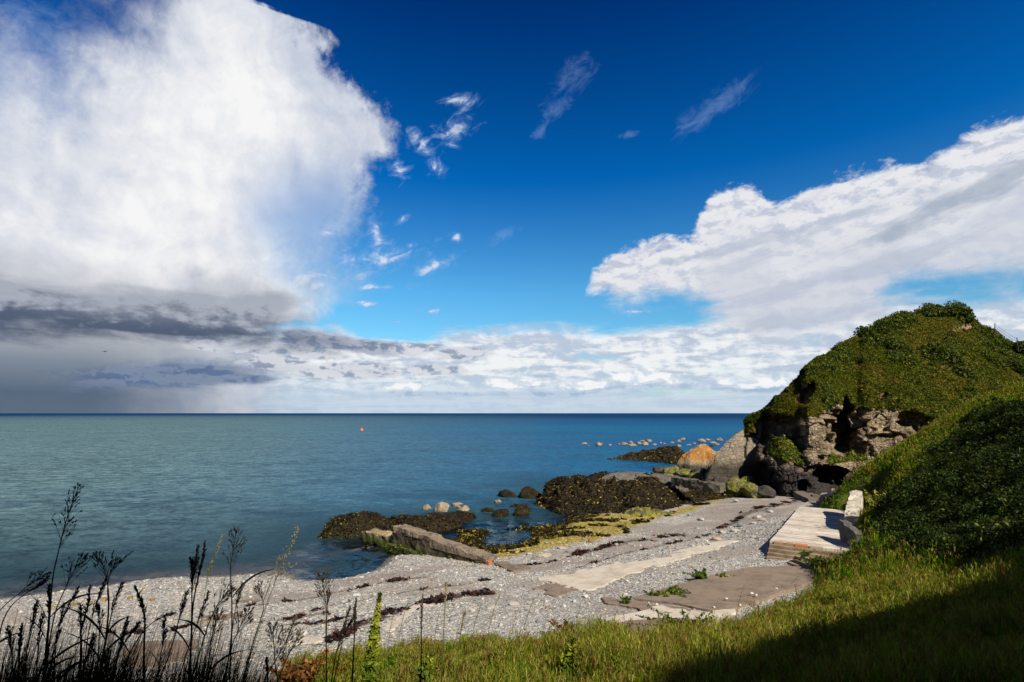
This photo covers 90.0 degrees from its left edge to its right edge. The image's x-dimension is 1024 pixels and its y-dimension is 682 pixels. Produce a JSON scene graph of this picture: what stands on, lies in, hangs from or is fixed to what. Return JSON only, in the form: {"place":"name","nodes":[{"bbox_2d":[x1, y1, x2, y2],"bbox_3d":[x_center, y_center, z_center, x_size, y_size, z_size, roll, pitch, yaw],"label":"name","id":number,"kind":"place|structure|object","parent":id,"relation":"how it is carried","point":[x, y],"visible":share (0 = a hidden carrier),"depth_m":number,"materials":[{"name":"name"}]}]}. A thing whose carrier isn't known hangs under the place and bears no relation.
{"place":"outdoors","nodes":[
{"label":"outdoors","id":0,"kind":"place"},
{"bbox_2d":[83,575,108,680],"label":"tall grass","id":1,"kind":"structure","parent":0,"point":[102,588],"depth_m":1.46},
{"bbox_2d":[0,559,368,681],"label":"shaded grass","id":2,"kind":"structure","parent":0,"point":[108,668],"depth_m":1.36,"materials":[{"name":"plant"}]},
{"bbox_2d":[190,544,200,654],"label":"tall grass","id":3,"kind":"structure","parent":0,"point":[196,558],"depth_m":1.47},
{"bbox_2d":[325,589,330,680],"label":"tall grass","id":4,"kind":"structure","parent":0,"point":[329,593],"depth_m":1.60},
{"bbox_2d":[351,597,356,681],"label":"tall grass","id":5,"kind":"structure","parent":0,"point":[354,613],"depth_m":1.54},
{"bbox_2d":[0,413,750,592],"bbox_3d":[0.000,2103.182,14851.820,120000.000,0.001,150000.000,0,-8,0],"label":"sea","id":6,"kind":"structure","parent":0,"point":[159,492],"depth_m":93.03,"materials":[{"name":"liquid"}]},
{"bbox_2d":[434,502,448,512],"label":"sea boulder","id":7,"kind":"object","parent":6,"relation":"in","point":[440,507],"visible":0.67,"depth_m":54.89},
{"bbox_2d":[480,507,493,511],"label":"sea rock","id":8,"kind":"object","parent":6,"relation":"in","point":[486,509],"visible":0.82,"depth_m":55.16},
{"bbox_2d":[490,508,510,516],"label":"sea rock","id":9,"kind":"object","parent":6,"relation":"in","point":[501,512],"visible":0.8,"depth_m":52.52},
{"bbox_2d":[497,489,515,496],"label":"sea rock","id":10,"kind":"object","parent":6,"relation":"in","point":[505,493],"visible":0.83,"depth_m":64.83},
{"bbox_2d":[513,503,530,524],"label":"sea rock","id":11,"kind":"object","parent":6,"relation":"in","point":[521,510],"visible":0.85,"depth_m":52.85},
{"bbox_2d":[518,485,541,497],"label":"sea rock","id":12,"kind":"object","parent":6,"relation":"in","point":[528,492],"visible":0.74,"depth_m":63.93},
{"bbox_2d":[607,445,684,464],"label":"rock outcrop","id":13,"kind":"object","parent":6,"relation":"in","point":[668,454],"visible":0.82,"depth_m":112.86,"materials":[{"name":"stone"}]},
{"bbox_2d":[652,466,664,472],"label":"algae boulder","id":14,"kind":"object","parent":6,"relation":"in","point":[658,469],"visible":0.53,"depth_m":86.58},
{"bbox_2d":[663,465,679,474],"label":"algae boulder","id":15,"kind":"object","parent":6,"relation":"in","point":[672,469],"visible":0.45,"depth_m":83.27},
{"bbox_2d":[675,469,691,476],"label":"algae boulder","id":16,"kind":"object","parent":6,"relation":"on","point":[682,472],"visible":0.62,"depth_m":81.22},
{"bbox_2d":[686,472,702,480],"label":"algae boulder","id":17,"kind":"object","parent":6,"relation":"on","point":[697,475],"visible":0.39,"depth_m":73.48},
{"bbox_2d":[677,444,715,470],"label":"lichen rock","id":18,"kind":"object","parent":6,"relation":"in","point":[700,456],"visible":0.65,"depth_m":91.51,"materials":[{"name":"stone"}]},
{"bbox_2d":[691,468,707,476],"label":"algae boulder","id":19,"kind":"object","parent":6,"relation":"on","point":[703,471],"visible":0.38,"depth_m":79.38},
{"bbox_2d":[0,493,819,681],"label":"beach","id":20,"kind":"structure","parent":0,"point":[715,513],"depth_m":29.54,"materials":[{"name":"gravel"}]},
{"bbox_2d":[122,639,197,666],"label":"concrete slab","id":21,"kind":"structure","parent":20,"relation":"on","point":[156,649],"depth_m":19.53,"materials":[{"name":"concrete"}]},
{"bbox_2d":[194,612,243,623],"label":"concrete slab","id":22,"kind":"structure","parent":20,"relation":"on","point":[228,616],"depth_m":23.87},
{"bbox_2d":[232,598,260,603],"bbox_3d":[-13.873,13.814,26.729,1.508,0.621,0.908,0,-8,0],"label":"concrete slab","id":23,"kind":"object","parent":20,"relation":"on","point":[246,601],"depth_m":26.71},
{"bbox_2d":[267,636,324,646],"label":"concrete slab","id":24,"kind":"structure","parent":20,"relation":"on","point":[312,639],"depth_m":20.02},
{"bbox_2d":[317,510,401,547],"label":"seaweed rock","id":25,"kind":"object","parent":20,"relation":"on","point":[351,525],"visible":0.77,"depth_m":44.84,"materials":[{"name":"stone"}]},
{"bbox_2d":[381,600,434,629],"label":"concrete slab","id":26,"kind":"structure","parent":20,"relation":"on","point":[394,624],"depth_m":22.86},
{"bbox_2d":[361,524,496,564],"bbox_3d":[-6.930,15.689,37.903,2.276,3.258,15.038,8,-11,-44],"label":"rock","id":27,"kind":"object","parent":20,"relation":"on","point":[405,539],"depth_m":37.46,"materials":[{"name":"stone"}]},
{"bbox_2d":[390,510,476,533],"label":"seaweed rock","id":28,"kind":"object","parent":20,"relation":"on","point":[439,523],"visible":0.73,"depth_m":47.51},
{"bbox_2d":[103,500,806,643],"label":"seaweed wrack","id":29,"kind":"object","parent":20,"relation":"on","point":[537,530],"visible":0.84,"depth_m":41.76,"materials":[{"name":"brown plant"}]},
{"bbox_2d":[492,561,530,571],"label":"concrete slab","id":30,"kind":"structure","parent":20,"relation":"on","point":[511,567],"depth_m":32.10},
{"bbox_2d":[532,583,577,596],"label":"concrete slab","id":31,"kind":"structure","parent":20,"relation":"on","point":[557,589],"depth_m":26.76,"materials":[{"name":"concrete"}]},
{"bbox_2d":[546,617,573,630],"bbox_3d":[1.851,10.751,18.875,1.165,0.727,1.511,0,-8,0],"label":"dock plant","id":32,"kind":"object","parent":20,"relation":"on","point":[557,622],"visible":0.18,"depth_m":19.23,"materials":[{"name":"brown plant"}]},
{"bbox_2d":[538,553,693,590],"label":"concrete slab","id":33,"kind":"structure","parent":20,"relation":"on","point":[594,578],"depth_m":29.83,"materials":[{"name":"concrete"}]},
{"bbox_2d":[619,594,631,603],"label":"green weed","id":34,"kind":"object","parent":20,"relation":"on","point":[626,600],"visible":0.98,"depth_m":23.01,"materials":[{"name":"green plant"}]},
{"bbox_2d":[534,471,735,518],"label":"reef","id":35,"kind":"object","parent":20,"relation":"on","point":[579,495],"visible":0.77,"depth_m":57.19},
{"bbox_2d":[602,471,688,491],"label":"rock ridge","id":36,"kind":"object","parent":35,"relation":"on","point":[630,475],"visible":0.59,"depth_m":60.96,"materials":[{"name":"stone"}]},
{"bbox_2d":[671,475,725,492],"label":"rock","id":37,"kind":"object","parent":35,"relation":"on","point":[694,483],"depth_m":55.93,"materials":[{"name":"stone"}]},
{"bbox_2d":[601,597,689,612],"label":"concrete slab","id":38,"kind":"structure","parent":20,"relation":"on","point":[634,604],"depth_m":22.80,"materials":[{"name":"concrete"}]},
{"bbox_2d":[623,506,674,515],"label":"green rock","id":39,"kind":"object","parent":20,"relation":"on","point":[643,511],"visible":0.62,"depth_m":51.01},
{"bbox_2d":[608,617,694,634],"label":"concrete slab","id":40,"kind":"structure","parent":20,"relation":"on","point":[635,622],"depth_m":19.96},
{"bbox_2d":[606,605,735,624],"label":"concrete slab","id":41,"kind":"structure","parent":20,"relation":"on","point":[650,613],"depth_m":21.11,"materials":[{"name":"concrete"}]},
{"bbox_2d":[654,585,691,596],"bbox_3d":[7.678,12.011,24.293,1.487,0.596,1.751,-5,-9,32],"label":"green weed","id":42,"kind":"object","parent":20,"relation":"on","point":[672,590],"visible":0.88,"depth_m":24.35,"materials":[{"name":"green plant"}]},
{"bbox_2d":[638,604,714,628],"bbox_3d":[6.317,10.860,19.659,2.963,0.946,1.353,-2,-8,16],"label":"green weed","id":43,"kind":"object","parent":20,"relation":"on","point":[682,612],"visible":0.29,"depth_m":19.55,"materials":[{"name":"green plant"}]},
{"bbox_2d":[682,568,707,578],"bbox_3d":[9.886,12.459,27.205,1.433,0.743,0.933,1,-8,-9],"label":"green weed","id":44,"kind":"object","parent":20,"relation":"on","point":[697,574],"visible":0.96,"depth_m":27.24,"materials":[{"name":"green plant"}]},
{"bbox_2d":[674,540,739,554],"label":"concrete slab","id":45,"kind":"structure","parent":20,"relation":"on","point":[707,548],"depth_m":34.96,"materials":[{"name":"concrete"}]},
{"bbox_2d":[711,476,727,483],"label":"algae boulder","id":46,"kind":"object","parent":20,"relation":"on","point":[719,479],"visible":0.2,"depth_m":63.81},
{"bbox_2d":[633,565,816,611],"bbox_3d":[12.267,12.543,26.395,13.857,1.097,4.389,6,-10,-37],"label":"concrete apron","id":47,"kind":"object","parent":20,"relation":"on","point":[762,583],"visible":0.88,"depth_m":25.09,"materials":[{"name":"concrete"}]},
{"bbox_2d":[705,421,761,486],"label":"pale rock slab","id":48,"kind":"object","parent":20,"relation":"on","point":[730,460],"visible":0.61,"depth_m":66.73,"materials":[{"name":"stone"}]},
{"bbox_2d":[725,476,744,496],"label":"algae boulder","id":49,"kind":"object","parent":20,"relation":"on","point":[734,484],"visible":0.61,"depth_m":60.41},
{"bbox_2d":[741,476,757,485],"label":"algae boulder","id":50,"kind":"object","parent":20,"relation":"on","point":[746,479],"visible":0.32,"depth_m":64.41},
{"bbox_2d":[740,482,762,498],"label":"algae boulder","id":51,"kind":"object","parent":20,"relation":"on","point":[749,490],"visible":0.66,"depth_m":58.93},
{"bbox_2d":[757,485,775,497],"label":"algae boulder","id":52,"kind":"object","parent":20,"relation":"on","point":[765,491],"visible":0.83,"depth_m":57.99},
{"bbox_2d":[794,491,817,501],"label":"rubble block","id":53,"kind":"object","parent":20,"relation":"on","point":[803,495],"depth_m":56.29,"materials":[{"name":"stone"}]},
{"bbox_2d":[766,506,851,559],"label":"slipway","id":54,"kind":"structure","parent":20,"relation":"on","point":[807,529],"depth_m":34.20,"materials":[{"name":"concrete"}]},
{"bbox_2d":[838,519,863,546],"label":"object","id":55,"kind":"structure","parent":20,"relation":"on","point":[848,531],"depth_m":31.77,"materials":[{"name":"concrete"}]},
{"bbox_2d":[844,490,863,524],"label":"retaining wall","id":56,"kind":"structure","parent":20,"relation":"on","point":[855,504],"depth_m":38.61,"materials":[{"name":"grey concrete"}]},
{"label":"rubble block","id":57,"kind":"object","parent":20,"relation":"on","visible":0},
{"bbox_2d":[827,488,835,496],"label":"rubble block","id":58,"kind":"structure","parent":57,"relation":"on","point":[830,492],"depth_m":51.81,"materials":[{"name":"stone"}]},
{"bbox_2d":[419,593,424,681],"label":"tall grass","id":59,"kind":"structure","parent":0,"point":[421,612],"depth_m":1.78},
{"bbox_2d":[0,0,1023,412],"label":"sky","id":60,"kind":"structure","parent":0,"point":[248,206],"materials":[{"name":"blue"}]},
{"bbox_2d":[279,379,1023,681],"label":"hillside","id":61,"kind":"structure","parent":0,"point":[877,478],"depth_m":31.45,"materials":[{"name":"plant"}]},
{"bbox_2d":[15,622,24,681],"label":"tall grass","id":62,"kind":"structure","parent":61,"relation":"on","point":[20,634],"depth_m":1.30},
{"bbox_2d":[4,625,41,681],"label":"tall grass","id":63,"kind":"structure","parent":61,"relation":"on","point":[8,632],"depth_m":1.30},
{"bbox_2d":[0,574,50,633],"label":"tall grass","id":64,"kind":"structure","parent":61,"relation":"on","point":[41,583],"depth_m":1.56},
{"bbox_2d":[0,567,52,642],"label":"tall grass","id":65,"kind":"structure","parent":61,"relation":"on","point":[37,579],"depth_m":1.61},
{"bbox_2d":[24,600,39,679],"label":"tall grass","id":66,"kind":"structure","parent":61,"relation":"on","point":[35,609],"depth_m":1.41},
{"bbox_2d":[22,583,82,681],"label":"tall grass","id":67,"kind":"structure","parent":61,"relation":"on","point":[49,596],"depth_m":1.36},
{"bbox_2d":[20,552,91,672],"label":"tall grass","id":68,"kind":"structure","parent":61,"relation":"on","point":[79,563],"depth_m":1.52,"materials":[{"name":"plant"}]},
{"bbox_2d":[52,602,65,678],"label":"tall grass","id":69,"kind":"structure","parent":61,"relation":"on","point":[61,616],"depth_m":1.40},
{"bbox_2d":[46,483,99,662],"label":"tall grass","id":70,"kind":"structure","parent":61,"relation":"on","point":[69,521],"depth_m":1.49,"materials":[{"name":"plant"}]},
{"bbox_2d":[35,611,111,681],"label":"tall grass","id":71,"kind":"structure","parent":61,"relation":"on","point":[40,628],"depth_m":1.35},
{"bbox_2d":[49,586,100,681],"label":"tall grass","id":72,"kind":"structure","parent":61,"relation":"on","point":[65,612],"depth_m":1.46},
{"bbox_2d":[76,601,85,678],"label":"tall grass","id":73,"kind":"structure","parent":61,"relation":"on","point":[80,608],"depth_m":1.41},
{"bbox_2d":[80,631,96,681],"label":"tall grass","id":74,"kind":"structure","parent":61,"relation":"on","point":[91,643],"depth_m":1.40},
{"bbox_2d":[78,584,100,680],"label":"tall grass","id":75,"kind":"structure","parent":61,"relation":"on","point":[87,605],"depth_m":1.41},
{"bbox_2d":[56,551,131,674],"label":"tall grass","id":76,"kind":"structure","parent":61,"relation":"on","point":[97,560],"depth_m":1.51,"materials":[{"name":"plant"}]},
{"bbox_2d":[64,550,132,667],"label":"tall grass","id":77,"kind":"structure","parent":61,"relation":"on","point":[116,564],"depth_m":1.53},
{"bbox_2d":[94,600,104,681],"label":"tall grass","id":78,"kind":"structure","parent":61,"relation":"on","point":[98,609],"depth_m":1.41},
{"bbox_2d":[96,620,141,681],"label":"tall grass","id":79,"kind":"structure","parent":61,"relation":"on","point":[133,630],"depth_m":1.40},
{"bbox_2d":[99,581,139,666],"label":"tall grass","id":80,"kind":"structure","parent":61,"relation":"on","point":[118,592],"depth_m":1.51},
{"bbox_2d":[113,614,130,681],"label":"tall grass","id":81,"kind":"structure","parent":61,"relation":"on","point":[124,629],"depth_m":1.40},
{"bbox_2d":[90,606,176,679],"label":"tall grass","id":82,"kind":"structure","parent":61,"relation":"on","point":[167,614],"depth_m":1.40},
{"bbox_2d":[133,585,146,681],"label":"tall grass","id":83,"kind":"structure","parent":61,"relation":"on","point":[141,603],"depth_m":1.36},
{"bbox_2d":[156,615,168,681],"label":"tall grass","id":84,"kind":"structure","parent":61,"relation":"on","point":[164,631],"depth_m":1.40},
{"bbox_2d":[148,589,188,681],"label":"tall grass","id":85,"kind":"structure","parent":61,"relation":"on","point":[182,605],"depth_m":1.46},
{"bbox_2d":[160,540,207,681],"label":"tall grass","id":86,"kind":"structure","parent":61,"relation":"on","point":[201,565],"depth_m":1.47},
{"bbox_2d":[189,556,196,681],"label":"tall grass","id":87,"kind":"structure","parent":61,"relation":"on","point":[193,567],"depth_m":1.42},
{"bbox_2d":[177,589,209,681],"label":"tall grass","id":88,"kind":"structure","parent":61,"relation":"on","point":[205,600],"depth_m":1.50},
{"bbox_2d":[180,579,237,679],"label":"tall grass","id":89,"kind":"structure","parent":61,"relation":"on","point":[219,603],"depth_m":1.50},
{"bbox_2d":[197,534,222,657],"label":"tall grass","id":90,"kind":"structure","parent":61,"relation":"on","point":[211,563],"depth_m":2.28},
{"bbox_2d":[204,605,249,674],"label":"tall grass","id":91,"kind":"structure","parent":61,"relation":"on","point":[217,614],"depth_m":1.50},
{"bbox_2d":[225,582,244,680],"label":"tall grass","id":92,"kind":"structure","parent":61,"relation":"on","point":[238,597],"depth_m":1.55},
{"bbox_2d":[224,604,254,676],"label":"tall grass","id":93,"kind":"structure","parent":61,"relation":"on","point":[249,617],"depth_m":1.50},
{"bbox_2d":[222,526,282,679],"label":"tall grass","id":94,"kind":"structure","parent":61,"relation":"on","point":[233,550],"depth_m":1.52,"materials":[{"name":"plant"}]},
{"bbox_2d":[243,573,272,681],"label":"tall grass","id":95,"kind":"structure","parent":61,"relation":"on","point":[258,586],"depth_m":1.69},
{"bbox_2d":[252,526,298,646],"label":"tall grass","id":96,"kind":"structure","parent":61,"relation":"on","point":[288,553],"depth_m":2.47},
{"bbox_2d":[262,617,290,680],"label":"tall grass","id":97,"kind":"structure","parent":61,"relation":"on","point":[274,627],"depth_m":1.59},
{"bbox_2d":[264,617,297,680],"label":"tall grass","id":98,"kind":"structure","parent":61,"relation":"on","point":[293,623],"depth_m":1.68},
{"bbox_2d":[278,628,304,679],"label":"tall grass","id":99,"kind":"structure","parent":61,"relation":"on","point":[296,640],"depth_m":1.68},
{"bbox_2d":[265,649,328,681],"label":"dock plant","id":100,"kind":"object","parent":61,"relation":"on","point":[306,667],"visible":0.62,"depth_m":8.30,"materials":[{"name":"brown plant"}]},
{"bbox_2d":[314,570,336,681],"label":"tall grass","id":101,"kind":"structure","parent":61,"relation":"on","point":[322,580],"depth_m":1.61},
{"bbox_2d":[331,605,351,681],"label":"tall grass","id":102,"kind":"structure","parent":61,"relation":"on","point":[342,629],"depth_m":1.59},
{"bbox_2d":[333,613,356,681],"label":"tall grass","id":103,"kind":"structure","parent":61,"relation":"on","point":[348,625],"depth_m":1.59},
{"bbox_2d":[359,592,382,681],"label":"tall weed","id":104,"kind":"object","parent":61,"relation":"on","point":[369,659],"visible":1,"depth_m":3.90,"materials":[{"name":"green plant"}]},
{"bbox_2d":[368,630,380,681],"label":"tall weed","id":105,"kind":"object","parent":61,"relation":"on","point":[376,666],"visible":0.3,"depth_m":4.08,"materials":[{"name":"green plant"}]},
{"bbox_2d":[395,593,411,679],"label":"tall grass","id":106,"kind":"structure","parent":61,"relation":"on","point":[399,637],"depth_m":6.71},
{"bbox_2d":[408,651,437,681],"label":"tall weed","id":107,"kind":"object","parent":61,"relation":"on","point":[428,663],"visible":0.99,"depth_m":5.53,"materials":[{"name":"green plant"}]},
{"bbox_2d":[441,582,446,681],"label":"tall grass","id":108,"kind":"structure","parent":61,"relation":"on","point":[445,598],"depth_m":2.06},
{"bbox_2d":[457,610,466,681],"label":"tall grass","id":109,"kind":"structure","parent":61,"relation":"on","point":[465,611],"depth_m":2.25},
{"bbox_2d":[467,603,481,678],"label":"tall grass","id":110,"kind":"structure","parent":61,"relation":"on","point":[471,642],"depth_m":7.08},
{"bbox_2d":[557,637,579,678],"bbox_3d":[0.776,4.328,6.960,0.315,0.572,0.404,0,-8,0],"label":"tall weed","id":111,"kind":"object","parent":61,"relation":"on","point":[570,656],"visible":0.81,"depth_m":6.94,"materials":[{"name":"green plant"}]},
{"bbox_2d":[787,556,816,568],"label":"side steps","id":112,"kind":"structure","parent":61,"relation":"on","point":[795,562],"depth_m":29.53,"materials":[{"name":"concrete"}]},
{"bbox_2d":[798,549,815,556],"bbox_3d":[17.332,12.443,30.080,1.924,0.458,0.644,7,-11,-40],"label":"green weed","id":113,"kind":"object","parent":112,"relation":"on","point":[805,553],"visible":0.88,"depth_m":29.79,"materials":[{"name":"green plant"}]},
{"bbox_2d":[793,554,825,569],"bbox_3d":[17.376,12.291,27.992,2.838,0.903,2.412,0,-8,0],"label":"green weed","id":114,"kind":"object","parent":61,"relation":"on","point":[812,561],"visible":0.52,"depth_m":28.44,"materials":[{"name":"green plant"}]},
{"bbox_2d":[862,490,885,510],"bbox_3d":[24.602,10.863,35.355,1.719,1.607,1.871,0,-8,0],"label":"ragwort","id":115,"kind":"object","parent":61,"relation":"on","point":[872,504],"visible":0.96,"depth_m":34.73,"materials":[{"name":"green plant"}]},
{"bbox_2d":[868,394,1023,561],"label":"scrub","id":116,"kind":"object","parent":61,"relation":"on","point":[1004,499],"visible":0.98,"depth_m":29.98,"materials":[{"name":"green plant"}]},
{"bbox_2d":[745,319,1023,497],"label":"headland","id":117,"kind":"structure","parent":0,"point":[843,429],"depth_m":63.62,"materials":[{"name":"stone"}]},
{"bbox_2d":[743,299,1023,465],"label":"undergrowth","id":118,"kind":"object","parent":117,"relation":"on","point":[832,372],"visible":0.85,"depth_m":68.94,"materials":[{"name":"green plant"}]},
{"bbox_2d":[1012,341,1023,356],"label":"bush","id":119,"kind":"object","parent":117,"relation":"on","point":[1021,347],"visible":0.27,"depth_m":79.60,"materials":[{"name":"green plant"}]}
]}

